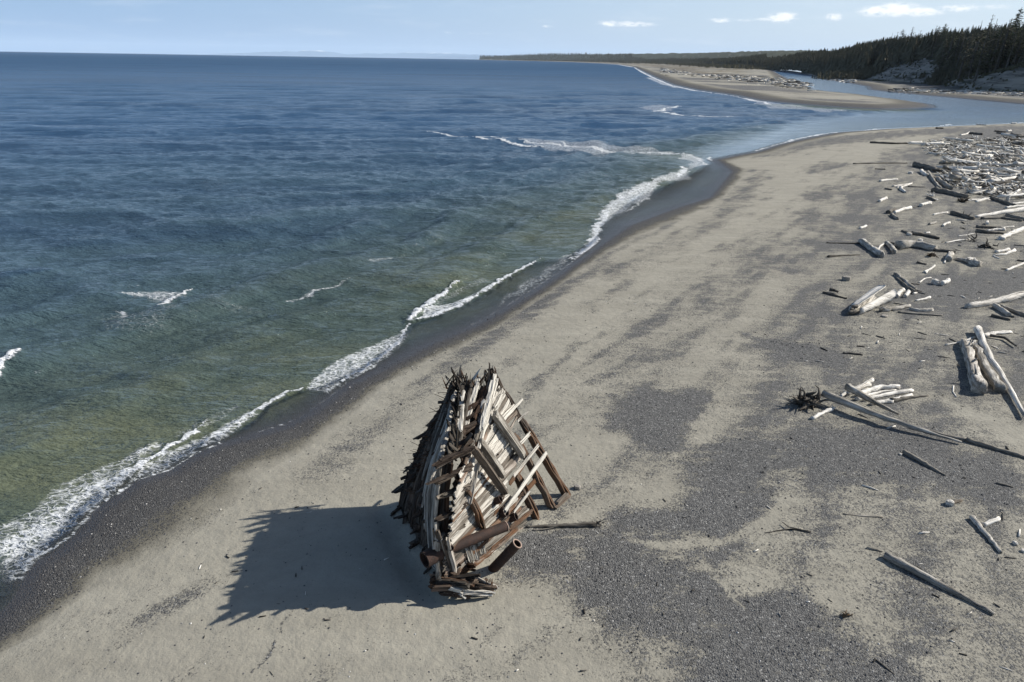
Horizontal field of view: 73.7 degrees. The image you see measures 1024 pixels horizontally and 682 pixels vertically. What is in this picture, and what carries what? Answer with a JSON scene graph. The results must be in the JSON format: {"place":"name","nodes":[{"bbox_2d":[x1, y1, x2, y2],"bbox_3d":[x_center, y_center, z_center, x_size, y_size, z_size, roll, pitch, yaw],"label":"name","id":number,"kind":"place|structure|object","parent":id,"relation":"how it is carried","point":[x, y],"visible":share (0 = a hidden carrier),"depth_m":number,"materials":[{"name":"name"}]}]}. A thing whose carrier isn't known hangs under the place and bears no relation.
{"place":"outdoors","nodes":[
{"label":"outdoors","id":0,"kind":"place"},
{"bbox_2d":[206,50,517,57],"bbox_3d":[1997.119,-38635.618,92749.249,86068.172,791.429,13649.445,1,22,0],"label":"mountains","id":1,"kind":"structure","parent":0,"point":[335,54],"depth_m":93242.49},
{"bbox_2d":[428,55,524,58],"bbox_3d":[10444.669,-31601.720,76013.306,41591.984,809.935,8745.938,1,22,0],"label":"hills","id":2,"kind":"structure","parent":0,"point":[463,57],"depth_m":77445.44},
{"bbox_2d":[0,50,1023,681],"bbox_3d":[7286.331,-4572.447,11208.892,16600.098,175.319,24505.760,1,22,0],"label":"sand","id":3,"kind":"structure","parent":0,"point":[706,250],"depth_m":34.97,"materials":[{"name":"sand"}]},
{"bbox_2d":[390,363,570,598],"bbox_3d":[-2.226,5.628,30.529,7.277,7.282,9.550,13,25,26],"label":"shipwreck bow","id":4,"kind":"object","parent":3,"relation":"on","point":[468,426],"visible":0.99,"depth_m":29.39,"materials":[{"name":"wood"}]},
{"bbox_2d":[488,539,521,571],"bbox_3d":[-0.382,9.155,28.700,1.582,2.021,0.454,4,23,8],"label":"rusty pipe","id":5,"kind":"object","parent":3,"relation":"on","point":[510,550],"visible":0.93,"depth_m":28.46,"materials":[{"name":"metal"}]},
{"bbox_2d":[40,290,1021,681],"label":"pebbles","id":6,"kind":"object","parent":3,"relation":"on","point":[604,518],"visible":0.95,"depth_m":31.47,"materials":[{"name":"stone"}]},
{"bbox_2d":[526,522,595,527],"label":"driftwood log","id":7,"kind":"object","parent":3,"relation":"on","point":[585,524],"visible":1,"depth_m":31.60,"materials":[{"name":"wood"}]},
{"bbox_2d":[196,140,1023,674],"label":"scattered sticks","id":8,"kind":"object","parent":3,"relation":"on","point":[862,484],"visible":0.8,"depth_m":33.08,"materials":[{"name":"wood"}]},
{"bbox_2d":[480,23,1021,85],"bbox_3d":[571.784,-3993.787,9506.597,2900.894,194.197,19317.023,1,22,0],"label":"distant forest","id":9,"kind":"object","parent":3,"relation":"on","point":[857,61],"visible":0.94,"depth_m":1116.62,"materials":[{"name":"plant"}]},
{"bbox_2d":[765,528,810,532],"bbox_3d":[12.735,8.772,31.583,2.165,0.103,0.298,0,22,-1],"label":"driftwood branch","id":10,"kind":"object","parent":3,"relation":"on","point":[808,531],"visible":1,"depth_m":31.58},
{"bbox_2d":[786,385,828,410],"bbox_3d":[18.675,3.551,43.154,2.362,1.283,2.501,15,26,30],"label":"driftwood root","id":11,"kind":"object","parent":3,"relation":"on","point":[806,400],"visible":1,"depth_m":42.90,"materials":[{"name":"wood"}]},
{"bbox_2d":[810,406,836,419],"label":"driftwood log","id":12,"kind":"object","parent":3,"relation":"on","point":[823,412],"visible":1,"depth_m":42.11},
{"bbox_2d":[822,291,846,298],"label":"driftwood log","id":13,"kind":"object","parent":3,"relation":"on","point":[827,293],"visible":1,"depth_m":63.89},
{"bbox_2d":[660,67,1023,95],"bbox_3d":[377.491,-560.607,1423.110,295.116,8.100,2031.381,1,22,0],"label":"spit driftwood","id":14,"kind":"object","parent":3,"relation":"on","point":[796,83],"visible":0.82,"depth_m":711.16,"materials":[{"name":"wood"}]},
{"bbox_2d":[826,242,859,243],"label":"driftwood log","id":15,"kind":"object","parent":3,"relation":"on","point":[844,242],"visible":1,"depth_m":82.56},
{"bbox_2d":[827,254,859,257],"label":"driftwood log","id":16,"kind":"object","parent":3,"relation":"on","point":[828,256],"visible":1,"depth_m":76.97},
{"bbox_2d":[839,609,852,617],"bbox_3d":[13.097,10.631,26.705,0.461,0.297,0.375,-16,28,-35],"label":"seaweed clump","id":17,"kind":"object","parent":3,"relation":"on","point":[844,615],"visible":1,"depth_m":26.66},
{"bbox_2d":[842,275,850,280],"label":"stone block","id":18,"kind":"object","parent":3,"relation":"on","point":[846,278],"depth_m":68.40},
{"bbox_2d":[838,383,871,396],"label":"driftwood log","id":19,"kind":"object","parent":3,"relation":"on","point":[845,393],"visible":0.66,"depth_m":44.64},
{"bbox_2d":[843,377,873,394],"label":"driftwood log","id":20,"kind":"object","parent":3,"relation":"on","point":[861,386],"visible":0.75,"depth_m":45.54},
{"bbox_2d":[843,513,882,517],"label":"driftwood log","id":21,"kind":"object","parent":3,"relation":"on","point":[880,516],"visible":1,"depth_m":32.69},
{"bbox_2d":[845,285,896,314],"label":"driftwood logs","id":22,"kind":"object","parent":3,"relation":"on","point":[870,296],"visible":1,"depth_m":60.63,"materials":[{"name":"wood"}]},
{"bbox_2d":[858,238,884,257],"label":"driftwood log","id":23,"kind":"object","parent":3,"relation":"on","point":[876,251],"visible":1,"depth_m":79.27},
{"bbox_2d":[844,383,898,414],"bbox_3d":[22.582,3.613,42.900,0.478,0.723,3.586,-12,26,-28],"label":"driftwood log","id":24,"kind":"object","parent":3,"relation":"on","point":[852,389],"visible":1,"depth_m":43.13,"materials":[{"name":"wood"}]},
{"bbox_2d":[854,389,895,400],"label":"driftwood log","id":25,"kind":"object","parent":3,"relation":"on","point":[857,398],"visible":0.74,"depth_m":44.69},
{"bbox_2d":[855,384,900,395],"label":"driftwood log","id":26,"kind":"object","parent":3,"relation":"on","point":[877,388],"visible":0.8,"depth_m":45.35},
{"bbox_2d":[853,162,906,163],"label":"driftwood log","id":27,"kind":"object","parent":3,"relation":"on","point":[882,163],"visible":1,"depth_m":150.82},
{"bbox_2d":[869,399,893,405],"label":"driftwood log","id":28,"kind":"object","parent":3,"relation":"on","point":[884,401],"visible":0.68,"depth_m":43.62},
{"bbox_2d":[862,389,913,401],"bbox_3d":[24.556,3.502,44.628,4.319,0.302,0.386,-8,24,-20],"label":"driftwood log","id":29,"kind":"object","parent":3,"relation":"on","point":[895,392],"visible":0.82,"depth_m":44.74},
{"bbox_2d":[870,141,907,143],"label":"driftwood log","id":30,"kind":"object","parent":3,"relation":"on","point":[888,142],"visible":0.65,"depth_m":188.90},
{"bbox_2d":[885,241,896,253],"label":"driftwood log","id":31,"kind":"object","parent":3,"relation":"on","point":[893,249],"visible":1,"depth_m":79.89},
{"bbox_2d":[822,390,961,442],"bbox_3d":[22.595,4.517,41.081,7.846,0.741,0.758,20,29,39],"label":"driftwood log","id":32,"kind":"object","parent":3,"relation":"on","point":[844,401],"visible":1,"depth_m":41.37,"materials":[{"name":"wood"}]},
{"bbox_2d":[878,304,910,311],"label":"driftwood log","id":33,"kind":"object","parent":3,"relation":"on","point":[887,309],"visible":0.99,"depth_m":60.07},
{"bbox_2d":[876,393,912,402],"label":"driftwood log","id":34,"kind":"object","parent":3,"relation":"on","point":[910,394],"visible":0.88,"depth_m":43.99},
{"bbox_2d":[895,288,904,297],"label":"driftwood log","id":35,"kind":"object","parent":3,"relation":"on","point":[899,292],"visible":0.9,"depth_m":64.31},
{"bbox_2d":[893,206,911,213],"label":"driftwood log","id":36,"kind":"object","parent":3,"relation":"on","point":[902,209],"visible":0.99,"depth_m":101.61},
{"bbox_2d":[893,272,916,289],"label":"driftwood log","id":37,"kind":"object","parent":3,"relation":"on","point":[899,276],"visible":0.85,"depth_m":68.00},
{"bbox_2d":[896,277,915,292],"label":"driftwood log","id":38,"kind":"object","parent":3,"relation":"on","point":[912,290],"visible":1,"depth_m":66.68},
{"bbox_2d":[890,395,928,402],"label":"driftwood log","id":39,"kind":"object","parent":3,"relation":"on","point":[902,398],"visible":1,"depth_m":44.16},
{"bbox_2d":[894,240,937,250],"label":"driftwood log","id":40,"kind":"object","parent":3,"relation":"on","point":[903,244],"visible":0.98,"depth_m":80.70,"materials":[{"name":"wood"}]},
{"bbox_2d":[898,311,942,315],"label":"driftwood log","id":41,"kind":"object","parent":3,"relation":"on","point":[929,314],"visible":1,"depth_m":59.21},
{"bbox_2d":[909,307,933,311],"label":"driftwood log","id":42,"kind":"object","parent":3,"relation":"on","point":[922,310],"visible":1,"depth_m":60.06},
{"bbox_2d":[902,450,945,475],"bbox_3d":[22.397,6.614,37.103,0.285,0.253,2.530,-9,24,-23],"label":"driftwood log","id":43,"kind":"object","parent":3,"relation":"on","point":[914,457],"visible":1,"depth_m":37.21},
{"bbox_2d":[911,231,939,238],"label":"driftwood log","id":44,"kind":"object","parent":3,"relation":"on","point":[924,234],"visible":0.98,"depth_m":86.79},
{"bbox_2d":[919,201,931,206],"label":"driftwood log","id":45,"kind":"object","parent":3,"relation":"on","point":[924,203],"visible":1,"depth_m":105.69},
{"bbox_2d":[912,161,939,172],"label":"driftwood log","id":46,"kind":"object","parent":3,"relation":"on","point":[922,165],"visible":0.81,"depth_m":143.52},
{"bbox_2d":[907,142,949,144],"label":"driftwood log","id":47,"kind":"object","parent":3,"relation":"on","point":[914,143],"visible":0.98,"depth_m":185.79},
{"bbox_2d":[926,170,941,187],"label":"driftwood log","id":48,"kind":"object","parent":3,"relation":"on","point":[931,177],"visible":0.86,"depth_m":128.49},
{"bbox_2d":[931,278,939,284],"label":"stump","id":49,"kind":"object","parent":3,"relation":"on","point":[935,281],"visible":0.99,"depth_m":67.76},
{"bbox_2d":[883,551,994,614],"bbox_3d":[17.661,10.030,28.381,0.392,0.377,4.294,-16,28,-35],"label":"driftwood log","id":50,"kind":"object","parent":3,"relation":"on","point":[902,563],"visible":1,"depth_m":28.55,"materials":[{"name":"wood"}]},
{"bbox_2d":[921,427,965,440],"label":"driftwood log","id":51,"kind":"object","parent":3,"relation":"on","point":[957,437],"visible":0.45,"depth_m":39.61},
{"bbox_2d":[935,176,952,189],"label":"driftwood log","id":52,"kind":"object","parent":3,"relation":"on","point":[943,183],"visible":0.98,"depth_m":123.17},
{"bbox_2d":[933,248,955,252],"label":"driftwood log","id":53,"kind":"object","parent":3,"relation":"on","point":[941,250],"visible":0.91,"depth_m":79.77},
{"bbox_2d":[939,278,950,285],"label":"driftwood log","id":54,"kind":"object","parent":3,"relation":"on","point":[944,282],"visible":1,"depth_m":67.81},
{"bbox_2d":[872,57,1023,91],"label":"undergrowth","id":55,"kind":"object","parent":3,"relation":"on","point":[1000,70],"visible":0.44,"depth_m":629.28,"materials":[{"name":"plant"}]},
{"bbox_2d":[945,251,953,261],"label":"stump","id":56,"kind":"object","parent":3,"relation":"on","point":[949,256],"visible":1,"depth_m":76.17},
{"bbox_2d":[931,187,968,197],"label":"driftwood log","id":57,"kind":"object","parent":3,"relation":"on","point":[945,191],"visible":0.97,"depth_m":115.47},
{"bbox_2d":[945,499,954,506],"bbox_3d":[21.561,7.993,33.615,0.371,0.353,0.305,15,26,31],"label":"rock","id":58,"kind":"object","parent":3,"relation":"on","point":[949,502],"visible":1,"depth_m":33.52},
{"bbox_2d":[939,31,961,68],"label":"spruce tree","id":59,"kind":"object","parent":3,"relation":"on","point":[947,54],"visible":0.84,"depth_m":744.57,"materials":[{"name":"green plant"}]},
{"bbox_2d":[948,31,964,64],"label":"spruce tree","id":60,"kind":"object","parent":3,"relation":"on","point":[957,47],"visible":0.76,"depth_m":731.78,"materials":[{"name":"green plant"}]},
{"bbox_2d":[943,137,973,141],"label":"driftwood log","id":61,"kind":"object","parent":3,"relation":"on","point":[968,140],"visible":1,"depth_m":188.31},
{"bbox_2d":[950,210,974,219],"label":"driftwood log","id":62,"kind":"object","parent":3,"relation":"on","point":[959,214],"visible":1,"depth_m":98.05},
{"bbox_2d":[956,193,971,202],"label":"driftwood root","id":63,"kind":"object","parent":3,"relation":"on","point":[961,199],"visible":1,"depth_m":108.50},
{"bbox_2d":[945,155,986,163],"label":"driftwood log","id":64,"kind":"object","parent":3,"relation":"on","point":[961,160],"visible":0.71,"depth_m":151.07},
{"bbox_2d":[957,33,977,78],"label":"spruce tree","id":65,"kind":"object","parent":3,"relation":"on","point":[966,52],"visible":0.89,"depth_m":654.15,"materials":[{"name":"green plant"}]},
{"bbox_2d":[954,257,982,266],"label":"driftwood log","id":66,"kind":"object","parent":3,"relation":"on","point":[976,263],"visible":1,"depth_m":74.75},
{"bbox_2d":[922,134,1023,197],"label":"driftwood litter","id":67,"kind":"object","parent":3,"relation":"on","point":[968,184],"visible":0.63,"depth_m":156.19,"materials":[{"name":"wood"}]},
{"bbox_2d":[936,165,981,169],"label":"driftwood log","id":68,"kind":"object","parent":67,"relation":"on","point":[969,167],"visible":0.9,"depth_m":140.44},
{"bbox_2d":[948,174,978,179],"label":"driftwood log","id":69,"kind":"object","parent":67,"relation":"on","point":[954,177],"visible":0.81,"depth_m":124.89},
{"bbox_2d":[951,168,978,172],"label":"driftwood log","id":70,"kind":"object","parent":67,"relation":"on","point":[953,170],"visible":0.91,"depth_m":134.58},
{"bbox_2d":[961,176,983,182],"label":"driftwood log","id":71,"kind":"object","parent":67,"relation":"on","point":[966,178],"visible":0.87,"depth_m":124.11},
{"bbox_2d":[961,151,991,155],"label":"driftwood log","id":72,"kind":"object","parent":67,"relation":"on","point":[964,152],"visible":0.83,"depth_m":161.31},
{"bbox_2d":[976,144,999,147],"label":"driftwood log","id":73,"kind":"object","parent":67,"relation":"on","point":[981,145],"visible":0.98,"depth_m":179.14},
{"bbox_2d":[987,176,1015,181],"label":"driftwood log","id":74,"kind":"object","parent":67,"relation":"on","point":[1005,178],"visible":0.81,"depth_m":126.56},
{"bbox_2d":[959,338,987,394],"bbox_3d":[33.241,1.282,49.129,1.024,1.377,10.180,12,25,25],"label":"driftwood log","id":75,"kind":"object","parent":3,"relation":"on","point":[978,383],"visible":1,"depth_m":47.41,"materials":[{"name":"wood"}]},
{"bbox_2d":[958,28,989,76],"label":"spruce tree","id":76,"kind":"object","parent":3,"relation":"on","point":[970,70],"visible":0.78,"depth_m":635.47,"materials":[{"name":"green plant"}]},
{"bbox_2d":[969,515,1002,553],"bbox_3d":[21.819,8.877,31.440,0.291,0.296,2.556,3,23,6],"label":"driftwood log","id":77,"kind":"object","parent":3,"relation":"on","point":[978,524],"visible":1,"depth_m":31.48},
{"bbox_2d":[970,27,1003,80],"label":"spruce tree","id":78,"kind":"object","parent":3,"relation":"on","point":[979,65],"visible":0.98,"depth_m":598.93,"materials":[{"name":"green plant"}]},
{"bbox_2d":[977,239,998,249],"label":"driftwood branch","id":79,"kind":"object","parent":3,"relation":"on","point":[987,245],"visible":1,"depth_m":81.69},
{"bbox_2d":[976,29,1002,72],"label":"spruce tree","id":80,"kind":"object","parent":3,"relation":"on","point":[993,43],"visible":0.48,"depth_m":609.99,"materials":[{"name":"green plant"}]},
{"bbox_2d":[973,340,1006,392],"bbox_3d":[34.143,1.592,49.243,0.823,0.640,9.388,10,24,21],"label":"driftwood log","id":81,"kind":"object","parent":3,"relation":"on","point":[995,381],"visible":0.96,"depth_m":47.58,"materials":[{"name":"wood"}]},
{"bbox_2d":[975,229,1005,233],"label":"driftwood log","id":82,"kind":"object","parent":3,"relation":"on","point":[985,231],"visible":0.91,"depth_m":88.82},
{"bbox_2d":[981,516,1000,526],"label":"driftwood log","id":83,"kind":"object","parent":3,"relation":"on","point":[991,521],"visible":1,"depth_m":32.26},
{"bbox_2d":[976,225,1005,228],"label":"driftwood log","id":84,"kind":"object","parent":3,"relation":"on","point":[984,226],"visible":0.79,"depth_m":91.75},
{"bbox_2d":[964,291,1023,308],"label":"driftwood log","id":85,"kind":"object","parent":3,"relation":"on","point":[1008,298],"visible":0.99,"depth_m":62.33,"materials":[{"name":"wood"}]},
{"bbox_2d":[965,437,1023,457],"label":"driftwood log","id":86,"kind":"object","parent":3,"relation":"on","point":[969,440],"visible":1,"depth_m":38.53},
{"bbox_2d":[978,25,1012,72],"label":"spruce tree","id":87,"kind":"object","parent":3,"relation":"on","point":[995,50],"visible":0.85,"depth_m":593.91,"materials":[{"name":"green plant"}]},
{"bbox_2d":[982,180,1010,185],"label":"driftwood log","id":88,"kind":"object","parent":3,"relation":"on","point":[1000,182],"visible":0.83,"depth_m":122.07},
{"bbox_2d":[988,227,1005,230],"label":"driftwood log","id":89,"kind":"object","parent":3,"relation":"on","point":[1000,229],"visible":0.88,"depth_m":90.40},
{"bbox_2d":[973,325,1023,416],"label":"driftwood log","id":90,"kind":"object","parent":3,"relation":"on","point":[980,335],"visible":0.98,"depth_m":48.69,"materials":[{"name":"wood"}]},
{"bbox_2d":[984,330,1012,336],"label":"driftwood log","id":91,"kind":"object","parent":3,"relation":"on","point":[996,332],"visible":0.89,"depth_m":55.24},
{"bbox_2d":[975,207,1023,217],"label":"driftwood log","id":92,"kind":"object","parent":3,"relation":"on","point":[1019,209],"visible":0.94,"depth_m":100.69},
{"bbox_2d":[989,23,1011,70],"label":"spruce tree","id":93,"kind":"object","parent":3,"relation":"on","point":[994,64],"visible":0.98,"depth_m":585.84,"materials":[{"name":"green plant"}]},
{"bbox_2d":[991,314,1010,320],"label":"driftwood log","id":94,"kind":"object","parent":3,"relation":"on","point":[1000,317],"visible":1,"depth_m":58.65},
{"bbox_2d":[980,216,1022,221],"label":"driftwood log","id":95,"kind":"object","parent":3,"relation":"on","point":[1006,218],"visible":1,"depth_m":97.17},
{"bbox_2d":[992,303,1011,316],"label":"driftwood log","id":96,"kind":"object","parent":3,"relation":"on","point":[1004,311],"visible":1,"depth_m":60.13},
{"bbox_2d":[989,195,1015,205],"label":"driftwood log","id":97,"kind":"object","parent":3,"relation":"on","point":[1002,201],"visible":0.99,"depth_m":108.72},
{"bbox_2d":[994,248,1010,252],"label":"driftwood log","id":98,"kind":"object","parent":3,"relation":"on","point":[1002,250],"visible":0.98,"depth_m":79.93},
{"bbox_2d":[990,334,1016,346],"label":"driftwood log","id":99,"kind":"object","parent":3,"relation":"on","point":[1002,337],"visible":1,"depth_m":54.11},
{"bbox_2d":[993,248,1015,255],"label":"driftwood log","id":100,"kind":"object","parent":3,"relation":"on","point":[1009,252],"visible":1,"depth_m":79.06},
{"bbox_2d":[996,19,1018,69],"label":"spruce tree","id":101,"kind":"object","parent":3,"relation":"on","point":[1004,46],"visible":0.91,"depth_m":584.00,"materials":[{"name":"green plant"}]},
{"bbox_2d":[995,226,1023,239],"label":"driftwood log","id":102,"kind":"object","parent":3,"relation":"on","point":[1014,231],"visible":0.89,"depth_m":88.18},
{"bbox_2d":[995,172,1023,175],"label":"driftwood log","id":103,"kind":"object","parent":3,"relation":"on","point":[999,173],"visible":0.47,"depth_m":133.29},
{"bbox_2d":[997,193,1023,197],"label":"driftwood log","id":104,"kind":"object","parent":3,"relation":"on","point":[1006,195],"visible":1,"depth_m":110.68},
{"bbox_2d":[1000,167,1020,172],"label":"driftwood log","id":105,"kind":"object","parent":3,"relation":"on","point":[1007,169],"visible":0.95,"depth_m":133.05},
{"bbox_2d":[999,304,1023,315],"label":"driftwood log","id":106,"kind":"object","parent":3,"relation":"on","point":[1013,310],"visible":0.86,"depth_m":60.16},
{"bbox_2d":[1001,8,1023,63],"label":"spruce tree","id":107,"kind":"object","parent":3,"relation":"on","point":[1002,62],"visible":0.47,"depth_m":593.45,"materials":[{"name":"green plant"}]},
{"bbox_2d":[1003,23,1022,67],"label":"spruce tree","id":108,"kind":"object","parent":3,"relation":"on","point":[1013,42],"visible":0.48,"depth_m":585.32,"materials":[{"name":"green plant"}]},
{"bbox_2d":[1005,23,1021,67],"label":"spruce tree","id":109,"kind":"object","parent":3,"relation":"on","point":[1010,52],"visible":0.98,"depth_m":574.41,"materials":[{"name":"green plant"}]},
{"bbox_2d":[1003,40,1023,66],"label":"spruce tree","id":110,"kind":"object","parent":3,"relation":"on","point":[1009,64],"visible":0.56,"depth_m":580.18,"materials":[{"name":"green plant"}]},
{"bbox_2d":[1005,213,1023,219],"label":"driftwood log","id":111,"kind":"object","parent":3,"relation":"on","point":[1013,216],"visible":0.92,"depth_m":98.35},
{"bbox_2d":[1005,262,1023,270],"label":"driftwood log","id":112,"kind":"object","parent":3,"relation":"on","point":[1020,264],"visible":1,"depth_m":73.70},
{"bbox_2d":[1010,31,1023,65],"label":"spruce tree","id":113,"kind":"object","parent":3,"relation":"on","point":[1014,59],"visible":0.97,"depth_m":569.26,"materials":[{"name":"green plant"}]},
{"bbox_2d":[1012,24,1023,64],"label":"spruce tree","id":114,"kind":"object","parent":3,"relation":"on","point":[1018,44],"visible":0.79,"depth_m":573.13,"materials":[{"name":"green plant"}]},
{"bbox_2d":[0,52,1023,580],"bbox_3d":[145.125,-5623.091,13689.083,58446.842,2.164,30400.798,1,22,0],"label":"sea","id":115,"kind":"structure","parent":0,"point":[198,250],"depth_m":98.48,"materials":[{"name":"liquid"}]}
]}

